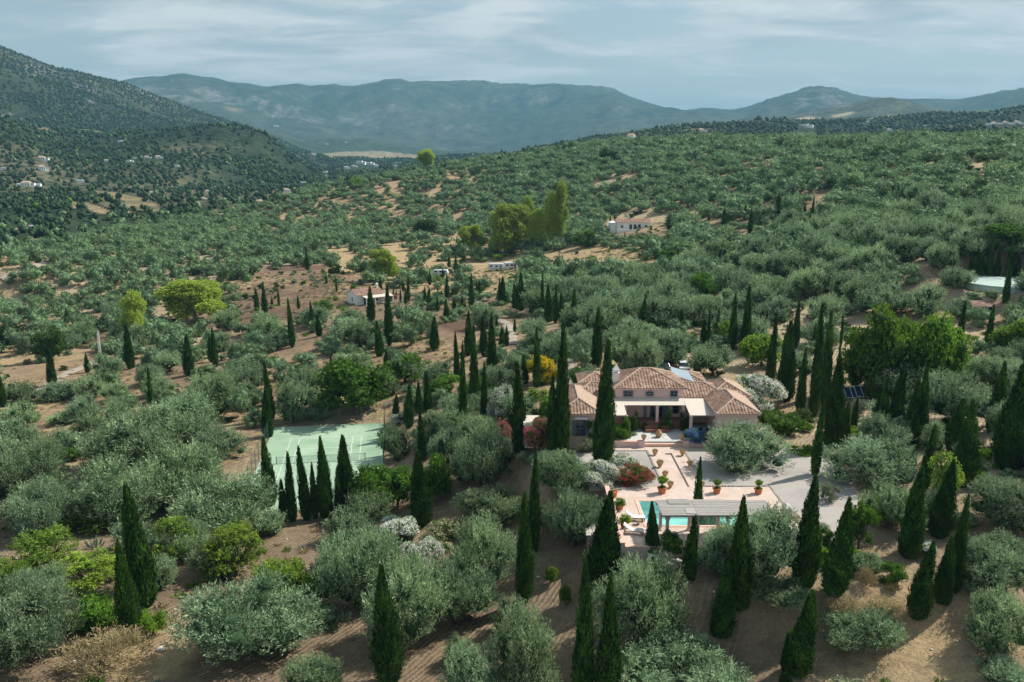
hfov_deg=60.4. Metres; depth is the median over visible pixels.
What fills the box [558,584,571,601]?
sapling
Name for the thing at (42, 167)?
white house
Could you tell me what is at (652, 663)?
olive tree
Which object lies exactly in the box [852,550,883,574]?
olive tree
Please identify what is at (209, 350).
cypress
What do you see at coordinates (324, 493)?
cypress
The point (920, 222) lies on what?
olive tree
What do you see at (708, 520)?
olive tree
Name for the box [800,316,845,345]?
olive tree
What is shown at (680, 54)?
sky
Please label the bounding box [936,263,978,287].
olive tree
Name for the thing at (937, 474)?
broadleaf tree
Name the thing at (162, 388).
olive tree
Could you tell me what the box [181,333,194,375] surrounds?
cypress
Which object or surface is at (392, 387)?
olive tree
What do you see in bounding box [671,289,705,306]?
olive tree
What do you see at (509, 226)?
eucalyptus
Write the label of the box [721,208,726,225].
cypress
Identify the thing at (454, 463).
olive tree
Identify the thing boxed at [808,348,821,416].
cypress
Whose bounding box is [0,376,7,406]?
cypress
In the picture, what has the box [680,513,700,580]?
cypress
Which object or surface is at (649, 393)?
oval window
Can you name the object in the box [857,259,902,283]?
olive tree
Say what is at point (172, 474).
olive tree
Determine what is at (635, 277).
olive tree
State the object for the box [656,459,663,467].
garden urn
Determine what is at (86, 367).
cypress
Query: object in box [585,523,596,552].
pump shed
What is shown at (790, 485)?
gravel court
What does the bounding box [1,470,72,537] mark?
olive tree
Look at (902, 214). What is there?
olive tree
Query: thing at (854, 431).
shrub
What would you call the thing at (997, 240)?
olive tree
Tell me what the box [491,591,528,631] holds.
olive tree
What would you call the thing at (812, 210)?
cypress
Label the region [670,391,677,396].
window
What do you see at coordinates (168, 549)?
almond tree
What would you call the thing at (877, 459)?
olive tree
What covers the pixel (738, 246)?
olive tree
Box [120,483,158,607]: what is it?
cypress
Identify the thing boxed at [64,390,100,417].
olive tree
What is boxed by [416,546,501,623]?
olive tree
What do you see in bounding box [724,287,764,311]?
olive tree
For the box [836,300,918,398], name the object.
broadleaf tree
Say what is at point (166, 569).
olive tree
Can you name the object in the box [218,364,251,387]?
olive tree
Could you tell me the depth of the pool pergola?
83.42 m
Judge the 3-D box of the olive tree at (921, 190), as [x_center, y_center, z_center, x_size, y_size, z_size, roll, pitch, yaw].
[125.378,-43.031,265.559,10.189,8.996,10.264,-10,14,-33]
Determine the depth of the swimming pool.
92.27 m
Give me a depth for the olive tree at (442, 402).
144.01 m
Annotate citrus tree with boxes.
[660,528,683,554]
[978,446,993,461]
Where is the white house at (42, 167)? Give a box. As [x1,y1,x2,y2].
[38,165,48,170]
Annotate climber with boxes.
[620,415,631,438]
[630,411,639,431]
[662,409,673,430]
[679,411,688,430]
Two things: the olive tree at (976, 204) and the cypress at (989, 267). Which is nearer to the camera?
the cypress at (989, 267)
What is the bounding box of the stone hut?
[967,300,1003,309]
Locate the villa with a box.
[556,365,761,447]
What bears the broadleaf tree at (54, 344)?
on the ground
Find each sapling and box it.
[543,566,558,583]
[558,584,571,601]
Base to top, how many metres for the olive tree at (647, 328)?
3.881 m
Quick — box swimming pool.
[635,499,762,526]
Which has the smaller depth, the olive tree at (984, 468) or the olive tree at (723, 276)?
the olive tree at (984, 468)
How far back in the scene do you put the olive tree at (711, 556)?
78.33 m
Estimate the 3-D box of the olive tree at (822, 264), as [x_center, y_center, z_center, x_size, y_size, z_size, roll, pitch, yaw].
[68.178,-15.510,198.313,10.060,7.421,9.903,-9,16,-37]
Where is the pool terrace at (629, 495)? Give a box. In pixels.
[610,487,798,543]
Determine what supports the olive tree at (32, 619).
on the ground
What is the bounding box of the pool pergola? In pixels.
[656,499,770,543]
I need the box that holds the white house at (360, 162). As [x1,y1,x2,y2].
[356,161,365,164]
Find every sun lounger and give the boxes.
[623,522,643,535]
[625,510,645,521]
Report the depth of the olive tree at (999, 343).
142.76 m
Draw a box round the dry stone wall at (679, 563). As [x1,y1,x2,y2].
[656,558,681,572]
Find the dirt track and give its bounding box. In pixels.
[7,361,96,402]
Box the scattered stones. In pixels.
[1,356,985,680]
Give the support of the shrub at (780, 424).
on the ground
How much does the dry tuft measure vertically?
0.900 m
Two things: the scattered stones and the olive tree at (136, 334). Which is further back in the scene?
the olive tree at (136, 334)
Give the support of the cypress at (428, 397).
on the ground
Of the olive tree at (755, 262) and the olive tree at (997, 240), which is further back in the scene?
the olive tree at (755, 262)
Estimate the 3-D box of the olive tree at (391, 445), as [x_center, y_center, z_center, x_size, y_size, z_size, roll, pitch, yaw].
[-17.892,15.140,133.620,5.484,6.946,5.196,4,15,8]
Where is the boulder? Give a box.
[156,646,165,651]
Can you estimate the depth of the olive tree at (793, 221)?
247.20 m
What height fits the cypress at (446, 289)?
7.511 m
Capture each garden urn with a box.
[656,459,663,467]
[662,470,667,477]
[667,480,673,487]
[687,460,692,466]
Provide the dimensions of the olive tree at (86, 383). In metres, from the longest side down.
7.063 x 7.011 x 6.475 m
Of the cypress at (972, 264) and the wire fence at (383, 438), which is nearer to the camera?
the wire fence at (383, 438)
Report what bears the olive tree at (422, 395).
on the ground
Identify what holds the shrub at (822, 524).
on the gravel court at (790, 485)
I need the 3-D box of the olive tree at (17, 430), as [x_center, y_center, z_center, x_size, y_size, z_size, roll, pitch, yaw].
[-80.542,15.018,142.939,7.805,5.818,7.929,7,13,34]
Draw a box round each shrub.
[311,299,333,309]
[433,273,441,280]
[493,254,503,259]
[526,355,557,382]
[527,387,548,401]
[539,395,549,418]
[539,402,544,418]
[568,367,584,383]
[572,435,592,451]
[585,365,600,370]
[586,419,593,438]
[611,423,629,439]
[683,427,706,444]
[757,407,784,423]
[763,412,810,435]
[785,408,817,424]
[785,444,812,457]
[800,423,814,431]
[818,543,828,570]
[819,481,842,501]
[819,522,831,528]
[819,526,834,546]
[850,428,863,435]
[855,564,877,584]
[877,561,908,584]
[967,470,995,487]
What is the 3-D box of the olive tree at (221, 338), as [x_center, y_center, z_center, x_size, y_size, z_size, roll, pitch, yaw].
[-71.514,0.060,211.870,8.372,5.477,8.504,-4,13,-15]
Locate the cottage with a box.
[347,282,393,305]
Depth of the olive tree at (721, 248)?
247.83 m
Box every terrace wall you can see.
[603,479,625,575]
[625,544,796,572]
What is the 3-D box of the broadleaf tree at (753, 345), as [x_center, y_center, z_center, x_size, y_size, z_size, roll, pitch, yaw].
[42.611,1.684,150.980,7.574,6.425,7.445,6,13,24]
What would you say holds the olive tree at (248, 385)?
on the ground
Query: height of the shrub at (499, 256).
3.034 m
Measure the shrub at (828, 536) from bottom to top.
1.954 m
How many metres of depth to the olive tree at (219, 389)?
154.91 m
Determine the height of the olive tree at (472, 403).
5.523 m
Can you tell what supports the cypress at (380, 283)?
on the ground
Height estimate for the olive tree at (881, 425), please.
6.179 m
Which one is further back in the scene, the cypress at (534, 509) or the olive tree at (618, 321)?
the olive tree at (618, 321)
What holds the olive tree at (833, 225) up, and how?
on the ground
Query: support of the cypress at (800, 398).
on the ground
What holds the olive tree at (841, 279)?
on the ground
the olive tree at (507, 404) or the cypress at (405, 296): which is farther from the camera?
the cypress at (405, 296)
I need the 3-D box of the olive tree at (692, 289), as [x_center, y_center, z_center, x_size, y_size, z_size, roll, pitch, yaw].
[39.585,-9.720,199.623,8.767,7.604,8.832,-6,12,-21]
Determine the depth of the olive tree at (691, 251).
252.75 m
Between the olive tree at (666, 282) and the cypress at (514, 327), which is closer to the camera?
the cypress at (514, 327)
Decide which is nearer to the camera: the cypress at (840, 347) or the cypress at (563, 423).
the cypress at (563, 423)
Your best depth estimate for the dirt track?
197.61 m
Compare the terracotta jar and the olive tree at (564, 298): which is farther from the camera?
the olive tree at (564, 298)
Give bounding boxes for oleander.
[376,513,420,539]
[390,412,403,423]
[399,535,445,568]
[417,517,458,551]
[486,383,512,419]
[497,420,511,440]
[523,415,547,452]
[538,503,557,526]
[580,458,621,488]
[606,461,655,486]
[609,452,641,470]
[735,371,788,410]
[920,539,937,551]
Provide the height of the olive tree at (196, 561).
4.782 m
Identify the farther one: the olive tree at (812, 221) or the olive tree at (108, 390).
the olive tree at (812, 221)
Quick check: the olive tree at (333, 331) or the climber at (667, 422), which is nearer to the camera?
the climber at (667, 422)
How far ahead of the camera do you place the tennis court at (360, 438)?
140.84 m
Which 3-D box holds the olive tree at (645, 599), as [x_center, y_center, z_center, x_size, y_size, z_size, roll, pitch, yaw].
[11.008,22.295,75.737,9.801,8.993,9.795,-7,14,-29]
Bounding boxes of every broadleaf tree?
[0,323,10,349]
[30,325,67,358]
[300,571,331,605]
[311,357,397,414]
[327,261,342,274]
[350,177,362,183]
[383,359,404,378]
[412,218,437,232]
[423,452,452,499]
[429,373,460,393]
[466,377,496,400]
[561,142,574,148]
[572,229,595,247]
[599,147,617,159]
[655,249,678,260]
[688,271,717,296]
[715,319,737,343]
[738,333,783,365]
[824,545,863,574]
[825,174,850,184]
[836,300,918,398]
[849,153,870,159]
[850,500,882,548]
[868,146,898,155]
[871,352,935,390]
[872,494,900,527]
[889,312,921,362]
[904,310,972,381]
[928,448,966,492]
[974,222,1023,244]
[988,318,1023,347]
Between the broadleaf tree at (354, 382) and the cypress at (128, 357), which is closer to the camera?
the broadleaf tree at (354, 382)
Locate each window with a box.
[575,420,585,435]
[623,391,632,396]
[645,391,653,396]
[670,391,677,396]
[672,406,678,413]
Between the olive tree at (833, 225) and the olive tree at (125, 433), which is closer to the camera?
the olive tree at (125, 433)
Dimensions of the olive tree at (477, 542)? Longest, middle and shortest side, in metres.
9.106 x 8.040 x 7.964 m
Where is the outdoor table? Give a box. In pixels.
[692,424,706,426]
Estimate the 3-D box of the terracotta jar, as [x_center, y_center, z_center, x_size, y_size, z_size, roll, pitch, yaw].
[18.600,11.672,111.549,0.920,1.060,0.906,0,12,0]
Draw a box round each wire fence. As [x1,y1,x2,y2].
[243,410,272,480]
[275,406,382,426]
[382,411,384,470]
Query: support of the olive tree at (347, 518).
on the ground
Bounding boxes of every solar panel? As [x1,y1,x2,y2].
[844,387,858,397]
[854,386,868,398]
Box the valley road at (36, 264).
[0,258,62,281]
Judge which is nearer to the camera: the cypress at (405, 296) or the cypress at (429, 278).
the cypress at (405, 296)
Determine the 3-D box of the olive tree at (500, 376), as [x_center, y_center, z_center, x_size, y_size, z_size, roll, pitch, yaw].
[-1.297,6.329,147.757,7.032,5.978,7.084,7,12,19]
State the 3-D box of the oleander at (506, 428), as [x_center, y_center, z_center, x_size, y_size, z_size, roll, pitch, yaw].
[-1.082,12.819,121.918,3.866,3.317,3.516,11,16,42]
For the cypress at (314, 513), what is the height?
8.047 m
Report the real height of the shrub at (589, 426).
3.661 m
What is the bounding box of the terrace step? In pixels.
[645,443,682,446]
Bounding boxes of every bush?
[48,616,158,681]
[63,588,116,636]
[137,608,168,634]
[816,590,862,611]
[860,593,911,621]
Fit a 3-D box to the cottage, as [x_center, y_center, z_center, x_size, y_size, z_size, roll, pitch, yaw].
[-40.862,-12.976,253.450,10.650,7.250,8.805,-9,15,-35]
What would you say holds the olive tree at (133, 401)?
on the ground
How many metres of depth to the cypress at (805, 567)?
75.16 m
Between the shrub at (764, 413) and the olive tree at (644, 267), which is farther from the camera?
the olive tree at (644, 267)
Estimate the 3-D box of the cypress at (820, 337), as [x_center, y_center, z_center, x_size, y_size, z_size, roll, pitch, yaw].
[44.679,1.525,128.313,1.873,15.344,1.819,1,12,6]
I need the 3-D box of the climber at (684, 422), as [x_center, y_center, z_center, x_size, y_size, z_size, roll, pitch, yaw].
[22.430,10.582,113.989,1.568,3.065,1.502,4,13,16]
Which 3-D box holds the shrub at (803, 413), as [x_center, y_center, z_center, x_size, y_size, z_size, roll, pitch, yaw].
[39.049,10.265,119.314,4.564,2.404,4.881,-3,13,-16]
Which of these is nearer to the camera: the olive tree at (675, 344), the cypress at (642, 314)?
the olive tree at (675, 344)
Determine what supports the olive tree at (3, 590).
on the ground
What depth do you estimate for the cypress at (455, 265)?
313.19 m
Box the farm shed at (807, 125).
[798,124,813,128]
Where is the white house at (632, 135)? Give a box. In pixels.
[627,133,636,137]
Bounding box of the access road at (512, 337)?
[467,290,517,343]
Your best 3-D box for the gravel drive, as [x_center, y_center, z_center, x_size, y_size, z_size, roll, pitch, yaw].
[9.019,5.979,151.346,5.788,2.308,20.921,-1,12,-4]
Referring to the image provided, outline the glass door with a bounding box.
[650,406,662,416]
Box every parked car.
[657,360,670,369]
[678,360,689,369]
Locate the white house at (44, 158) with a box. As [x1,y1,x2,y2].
[37,156,49,161]
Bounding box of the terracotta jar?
[655,429,661,437]
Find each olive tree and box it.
[0,396,40,425]
[0,414,44,447]
[0,430,68,490]
[0,435,23,457]
[0,466,20,497]
[0,471,84,535]
[0,572,89,670]
[0,573,24,606]
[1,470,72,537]
[1,559,71,599]
[3,377,38,402]
[35,377,77,402]
[44,409,77,423]
[48,325,83,348]
[49,425,84,457]
[60,452,162,527]
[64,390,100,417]
[65,316,98,342]
[70,400,187,473]
[70,406,105,433]
[71,370,107,395]
[87,351,125,377]
[96,380,129,397]
[98,294,122,316]
[100,397,133,420]
[103,393,139,411]
[105,322,130,338]
[107,515,161,550]
[114,323,149,346]
[125,437,227,505]
[133,362,166,382]
[133,386,224,450]
[138,371,172,397]
[145,378,176,399]
[149,349,182,371]
[152,514,213,560]
[154,553,180,588]
[163,466,283,535]
[163,561,329,668]
[177,367,242,416]
[182,535,241,582]
[187,529,241,561]
[188,423,251,461]
[200,331,231,352]
[208,308,242,329]
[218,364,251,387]
[220,353,262,371]
[235,358,263,386]
[235,379,261,404]
[249,310,278,330]
[249,317,287,335]
[256,331,286,351]
[257,509,287,534]
[273,376,313,421]
[275,649,345,681]
[292,362,321,391]
[299,303,332,324]
[308,383,328,407]
[308,519,405,611]
[321,502,376,544]
[326,316,357,340]
[332,350,374,368]
[334,307,366,319]
[334,521,378,555]
[338,315,380,348]
[344,487,394,528]
[360,548,454,653]
[369,370,400,395]
[375,419,410,461]
[387,349,423,381]
[402,385,434,407]
[416,408,442,436]
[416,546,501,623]
[419,357,454,384]
[426,422,464,463]
[436,394,458,409]
[436,403,474,437]
[436,638,507,681]
[441,630,472,661]
[444,392,479,415]
[444,506,517,588]
[448,453,474,482]
[449,481,522,524]
[454,414,512,486]
[458,412,497,443]
[470,303,503,326]
[476,387,499,418]
[478,364,503,379]
[485,597,563,681]
[486,363,524,390]
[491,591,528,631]
[493,391,538,420]
[500,351,531,375]
[501,436,515,464]
[518,316,546,334]
[518,328,550,347]
[519,284,557,314]
[527,447,592,490]
[537,290,571,307]
[539,329,573,348]
[539,332,568,362]
[541,481,604,547]
[546,274,576,292]
[558,301,593,326]
[559,321,590,337]
[560,284,587,303]
[567,274,600,287]
[567,334,603,353]
[568,280,600,299]
[578,328,606,343]
[583,295,615,313]
[585,297,630,331]
[588,291,601,304]
[590,272,619,287]
[590,549,698,647]
[592,275,624,291]
[602,316,646,342]
[604,323,666,368]
[607,284,631,296]
[607,287,638,301]
[607,294,649,318]
[611,314,639,330]
[618,624,758,681]
[620,270,655,289]
[621,283,653,299]
[624,259,640,271]
[633,261,662,275]
[634,294,678,325]
[642,267,671,287]
[642,323,662,335]
[642,326,666,343]
[645,277,685,299]
[647,281,663,292]
[648,294,673,308]
[653,326,689,363]
[662,275,688,285]
[664,268,693,284]
[666,253,701,275]
[668,283,700,303]
[670,299,705,325]
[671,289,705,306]
[680,245,705,258]
[680,247,713,260]
[682,285,718,295]
[686,338,735,375]
[687,254,716,269]
[688,293,722,319]
[697,523,732,576]
[700,517,725,524]
[701,237,735,260]
[702,417,796,475]
[705,306,731,329]
[711,313,737,333]
[712,263,740,273]
[714,500,801,575]
[715,263,751,293]
[720,305,759,329]
[721,268,756,294]
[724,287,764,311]
[731,233,760,251]
[736,315,773,344]
[738,252,757,270]
[741,252,770,275]
[745,271,786,290]
[747,232,782,254]
[748,569,809,611]
[751,280,788,303]
[751,294,792,321]
[755,331,782,353]
[761,249,799,278]
[771,276,800,301]
[775,206,809,225]
[781,216,816,235]
[783,221,815,243]
[783,246,816,270]
[787,265,831,298]
[794,257,838,274]
[794,347,812,373]
[797,235,813,252]
[799,253,826,269]
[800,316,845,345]
[804,296,846,326]
[805,227,838,250]
[806,213,825,229]
[808,233,843,258]
[814,291,848,311]
[817,221,852,240]
[817,601,909,653]
[818,202,847,223]
[818,240,846,265]
[819,431,925,489]
[820,221,845,239]
[820,255,856,286]
[825,211,858,231]
[825,268,864,298]
[839,275,878,304]
[845,242,894,272]
[850,219,867,240]
[852,280,893,314]
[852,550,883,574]
[856,409,914,452]
[856,475,929,525]
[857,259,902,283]
[860,217,896,245]
[862,267,903,290]
[863,227,895,247]
[865,398,908,419]
[871,279,910,311]
[872,360,929,404]
[878,210,917,228]
[879,208,916,221]
[879,223,919,243]
[881,231,919,261]
[888,198,921,218]
[894,281,948,318]
[904,178,938,198]
[908,236,944,260]
[909,218,929,232]
[913,185,940,200]
[914,218,950,237]
[915,189,941,204]
[915,419,946,449]
[918,187,950,209]
[920,366,994,419]
[921,215,961,229]
[924,222,965,246]
[924,241,961,270]
[924,485,938,512]
[930,207,967,226]
[931,189,957,202]
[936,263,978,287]
[941,223,968,235]
[941,296,977,318]
[949,207,972,223]
[949,221,983,244]
[949,457,994,474]
[953,232,991,257]
[959,200,987,212]
[960,200,981,217]
[960,471,1023,531]
[960,583,1023,657]
[961,353,1022,384]
[961,532,1023,596]
[962,213,995,226]
[970,652,1023,681]
[971,193,1004,209]
[971,225,1008,248]
[973,199,1002,216]
[979,527,1023,556]
[983,396,1007,437]
[985,205,1023,218]
[985,205,1023,229]
[987,179,1015,190]
[988,346,1023,359]
[989,323,1020,350]
[992,201,1023,211]
[997,192,1023,206]
[997,359,1022,379]
[998,242,1023,255]
[1000,300,1023,319]
[1000,302,1023,327]
[1002,189,1023,201]
[1006,372,1017,398]
[1008,335,1023,360]
[1012,269,1023,290]
[1013,192,1023,207]
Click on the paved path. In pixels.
(681, 473)
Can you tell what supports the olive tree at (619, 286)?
on the ground
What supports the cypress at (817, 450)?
on the gravel court at (790, 485)
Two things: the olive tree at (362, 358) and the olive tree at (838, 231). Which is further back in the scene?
the olive tree at (838, 231)
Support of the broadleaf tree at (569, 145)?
on the ground
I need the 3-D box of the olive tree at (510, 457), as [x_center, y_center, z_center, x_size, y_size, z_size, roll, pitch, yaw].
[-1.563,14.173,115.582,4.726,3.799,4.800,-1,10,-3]
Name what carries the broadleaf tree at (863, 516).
on the ground
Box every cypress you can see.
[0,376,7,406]
[45,348,57,383]
[64,308,69,322]
[83,353,90,372]
[111,539,143,639]
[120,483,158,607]
[122,323,135,368]
[146,367,154,405]
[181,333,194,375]
[207,334,210,361]
[210,327,218,366]
[253,286,259,307]
[259,437,278,505]
[260,281,267,312]
[260,385,273,437]
[262,360,275,419]
[277,289,279,304]
[278,479,288,521]
[284,450,297,521]
[287,297,295,346]
[296,295,300,308]
[296,445,312,519]
[304,249,309,269]
[308,301,314,326]
[309,462,318,518]
[312,436,334,519]
[315,314,322,335]
[333,467,344,514]
[334,434,355,513]
[365,285,375,322]
[368,563,405,681]
[374,320,384,355]
[378,276,382,289]
[382,349,388,368]
[383,283,393,344]
[392,394,400,424]
[402,382,415,427]
[403,287,407,303]
[406,278,410,300]
[406,448,436,526]
[415,380,422,413]
[416,411,427,460]
[423,286,426,299]
[423,371,433,412]
[426,287,432,307]
[428,271,431,284]
[428,316,440,350]
[435,297,439,310]
[443,299,449,317]
[444,274,449,297]
[447,255,450,266]
[452,298,456,310]
[453,254,457,272]
[453,331,459,375]
[457,341,467,416]
[459,296,464,307]
[464,310,471,355]
[467,273,474,305]
[468,323,479,404]
[477,280,481,294]
[478,316,488,356]
[480,361,487,417]
[485,313,497,368]
[497,276,506,302]
[498,327,506,346]
[504,325,509,345]
[510,361,527,453]
[511,281,515,308]
[513,317,516,331]
[513,491,535,603]
[515,283,517,309]
[517,272,525,310]
[520,355,529,384]
[528,451,540,552]
[532,327,541,387]
[539,273,544,308]
[543,284,552,321]
[545,372,556,452]
[552,285,558,322]
[555,318,571,453]
[557,291,564,321]
[569,289,577,328]
[569,555,595,681]
[583,490,625,593]
[585,314,589,330]
[590,305,603,367]
[591,340,617,461]
[591,573,624,681]
[638,297,648,323]
[644,501,660,568]
[678,310,685,331]
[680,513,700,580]
[691,456,703,524]
[699,319,706,345]
[705,310,711,346]
[709,564,738,639]
[714,308,719,334]
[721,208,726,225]
[722,494,756,612]
[727,292,737,349]
[739,283,752,350]
[747,208,753,232]
[765,313,778,382]
[775,193,780,216]
[775,320,797,401]
[778,659,792,681]
[779,630,789,668]
[784,588,819,677]
[790,473,822,588]
[793,300,800,347]
[795,347,807,411]
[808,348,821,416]
[809,301,824,393]
[810,195,814,218]
[810,399,824,474]
[811,322,816,341]
[818,495,855,597]
[819,309,834,405]
[823,352,848,447]
[836,342,841,364]
[839,311,843,345]
[841,402,851,444]
[850,397,859,426]
[872,385,882,438]
[878,381,890,416]
[885,362,907,424]
[895,465,927,558]
[901,341,912,374]
[903,376,921,432]
[904,540,937,620]
[905,445,917,480]
[907,409,921,447]
[919,362,930,439]
[922,422,937,491]
[926,458,959,538]
[933,535,956,605]
[943,398,965,452]
[952,398,982,487]
[953,494,969,592]
[957,300,966,334]
[967,252,976,275]
[976,244,984,275]
[984,237,994,275]
[984,304,994,344]
[985,359,1007,431]
[988,360,1023,469]
[993,248,1001,275]
[1001,261,1011,303]
[1005,236,1016,276]
[1013,254,1021,276]
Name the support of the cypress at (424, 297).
on the ground
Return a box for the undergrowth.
[0,155,1023,681]
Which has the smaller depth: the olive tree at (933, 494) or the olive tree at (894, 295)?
the olive tree at (933, 494)
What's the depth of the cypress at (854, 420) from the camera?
117.37 m
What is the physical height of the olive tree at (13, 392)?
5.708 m
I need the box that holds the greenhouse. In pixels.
[961,276,1023,293]
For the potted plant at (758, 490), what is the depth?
94.33 m
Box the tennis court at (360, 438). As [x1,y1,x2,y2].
[251,423,383,511]
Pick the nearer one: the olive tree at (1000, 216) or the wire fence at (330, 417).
the wire fence at (330, 417)
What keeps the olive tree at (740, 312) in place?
on the ground
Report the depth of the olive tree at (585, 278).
232.53 m
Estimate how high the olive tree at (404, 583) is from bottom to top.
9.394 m
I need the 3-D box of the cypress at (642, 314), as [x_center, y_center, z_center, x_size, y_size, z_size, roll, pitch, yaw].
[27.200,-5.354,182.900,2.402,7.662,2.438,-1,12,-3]
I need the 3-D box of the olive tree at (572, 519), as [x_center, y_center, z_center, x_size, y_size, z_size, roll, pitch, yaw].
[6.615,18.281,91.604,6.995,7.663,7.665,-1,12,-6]
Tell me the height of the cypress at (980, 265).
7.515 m
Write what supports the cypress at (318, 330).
on the ground
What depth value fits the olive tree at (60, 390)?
174.74 m
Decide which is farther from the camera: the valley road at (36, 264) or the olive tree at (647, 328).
the valley road at (36, 264)
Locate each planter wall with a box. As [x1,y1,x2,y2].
[614,439,644,447]
[682,439,710,448]
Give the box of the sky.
[0,0,1023,109]
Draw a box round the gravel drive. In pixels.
[554,358,580,387]
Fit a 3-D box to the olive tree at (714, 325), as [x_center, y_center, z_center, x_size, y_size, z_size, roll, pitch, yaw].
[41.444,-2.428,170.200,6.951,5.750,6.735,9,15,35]
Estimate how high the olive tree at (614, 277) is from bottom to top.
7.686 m
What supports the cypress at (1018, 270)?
on the ground
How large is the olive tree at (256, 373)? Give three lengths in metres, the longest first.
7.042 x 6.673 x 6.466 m
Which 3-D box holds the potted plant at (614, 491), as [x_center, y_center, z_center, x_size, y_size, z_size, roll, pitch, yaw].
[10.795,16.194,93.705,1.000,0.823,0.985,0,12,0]
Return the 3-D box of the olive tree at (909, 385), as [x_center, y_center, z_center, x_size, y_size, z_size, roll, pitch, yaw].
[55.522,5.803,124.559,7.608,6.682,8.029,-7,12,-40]
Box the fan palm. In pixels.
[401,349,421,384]
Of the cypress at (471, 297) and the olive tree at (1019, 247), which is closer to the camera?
the olive tree at (1019, 247)
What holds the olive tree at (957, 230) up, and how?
on the ground
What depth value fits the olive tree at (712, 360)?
145.77 m
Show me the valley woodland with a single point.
(55, 192)
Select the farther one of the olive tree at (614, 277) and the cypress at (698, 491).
the olive tree at (614, 277)
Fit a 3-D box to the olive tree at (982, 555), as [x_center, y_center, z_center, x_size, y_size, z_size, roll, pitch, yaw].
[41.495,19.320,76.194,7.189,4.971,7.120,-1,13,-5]
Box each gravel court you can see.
[573,450,660,490]
[686,447,858,544]
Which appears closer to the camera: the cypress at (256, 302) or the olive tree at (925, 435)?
the olive tree at (925, 435)
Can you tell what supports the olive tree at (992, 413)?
on the ground
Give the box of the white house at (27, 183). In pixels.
[16,181,41,186]
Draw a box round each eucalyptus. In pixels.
[117,289,146,331]
[153,279,227,321]
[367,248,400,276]
[416,148,435,166]
[457,224,488,248]
[488,202,532,250]
[488,210,500,237]
[519,194,533,234]
[527,207,549,241]
[543,189,559,240]
[552,180,568,238]
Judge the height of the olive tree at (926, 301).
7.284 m
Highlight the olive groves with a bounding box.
[0,126,1023,520]
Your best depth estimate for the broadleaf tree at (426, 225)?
423.31 m
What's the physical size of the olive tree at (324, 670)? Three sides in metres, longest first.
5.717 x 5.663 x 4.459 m
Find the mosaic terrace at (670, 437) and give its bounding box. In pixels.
[616,429,690,442]
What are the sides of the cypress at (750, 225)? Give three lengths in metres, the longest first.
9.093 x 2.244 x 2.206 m
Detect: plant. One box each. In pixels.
[610,489,617,497]
[614,497,626,510]
[619,513,631,526]
[641,422,647,430]
[657,475,668,493]
[712,478,721,493]
[754,479,762,494]
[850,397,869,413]
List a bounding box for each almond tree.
[0,556,32,588]
[5,522,82,576]
[47,546,125,593]
[55,506,114,534]
[150,514,196,557]
[197,518,268,580]
[250,556,309,599]
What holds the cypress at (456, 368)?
on the ground
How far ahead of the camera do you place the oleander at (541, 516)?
94.38 m
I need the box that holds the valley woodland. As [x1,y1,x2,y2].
[0,45,1023,249]
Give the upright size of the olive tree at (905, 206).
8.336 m
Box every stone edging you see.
[615,450,663,484]
[685,450,784,503]
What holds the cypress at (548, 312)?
on the ground
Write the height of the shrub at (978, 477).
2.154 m
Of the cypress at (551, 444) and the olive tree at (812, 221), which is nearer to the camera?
the cypress at (551, 444)
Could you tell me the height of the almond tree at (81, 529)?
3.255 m
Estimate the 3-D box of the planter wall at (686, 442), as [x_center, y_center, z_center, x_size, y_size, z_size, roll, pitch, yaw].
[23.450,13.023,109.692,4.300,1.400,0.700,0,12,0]
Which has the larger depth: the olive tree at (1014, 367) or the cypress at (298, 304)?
the cypress at (298, 304)
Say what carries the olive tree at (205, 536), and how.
on the ground
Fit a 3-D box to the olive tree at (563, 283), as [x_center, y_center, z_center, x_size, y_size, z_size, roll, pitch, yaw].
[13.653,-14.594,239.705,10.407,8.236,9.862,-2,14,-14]
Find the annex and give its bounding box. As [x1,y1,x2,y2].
[523,415,545,447]
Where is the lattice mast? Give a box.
[97,331,101,354]
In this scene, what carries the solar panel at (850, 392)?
on the ground
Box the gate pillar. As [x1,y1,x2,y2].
[781,503,792,517]
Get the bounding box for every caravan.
[433,269,448,274]
[487,263,503,270]
[503,262,517,268]
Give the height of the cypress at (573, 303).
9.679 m
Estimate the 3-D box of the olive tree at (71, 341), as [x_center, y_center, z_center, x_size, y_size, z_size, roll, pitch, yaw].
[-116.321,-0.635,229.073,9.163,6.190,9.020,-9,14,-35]
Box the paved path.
[587,447,703,486]
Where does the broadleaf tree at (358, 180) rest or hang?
on the ground
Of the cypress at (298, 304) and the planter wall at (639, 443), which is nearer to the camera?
the planter wall at (639, 443)
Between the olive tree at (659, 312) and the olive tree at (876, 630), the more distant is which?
the olive tree at (659, 312)
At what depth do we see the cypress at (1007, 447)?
95.62 m
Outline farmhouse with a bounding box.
[609,215,660,233]
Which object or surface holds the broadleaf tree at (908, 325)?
on the ground
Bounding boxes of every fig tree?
[345,463,398,514]
[377,463,411,507]
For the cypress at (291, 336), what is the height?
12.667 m
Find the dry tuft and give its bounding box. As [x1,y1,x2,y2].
[884,582,900,590]
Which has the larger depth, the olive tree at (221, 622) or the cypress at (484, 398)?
the cypress at (484, 398)
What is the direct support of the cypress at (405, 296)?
on the ground
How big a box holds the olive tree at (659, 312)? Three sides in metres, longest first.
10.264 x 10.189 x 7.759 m
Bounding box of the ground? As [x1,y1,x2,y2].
[0,49,1023,681]
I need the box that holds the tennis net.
[276,453,365,463]
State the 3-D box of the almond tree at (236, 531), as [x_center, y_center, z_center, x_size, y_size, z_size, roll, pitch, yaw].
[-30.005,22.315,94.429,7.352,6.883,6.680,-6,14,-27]

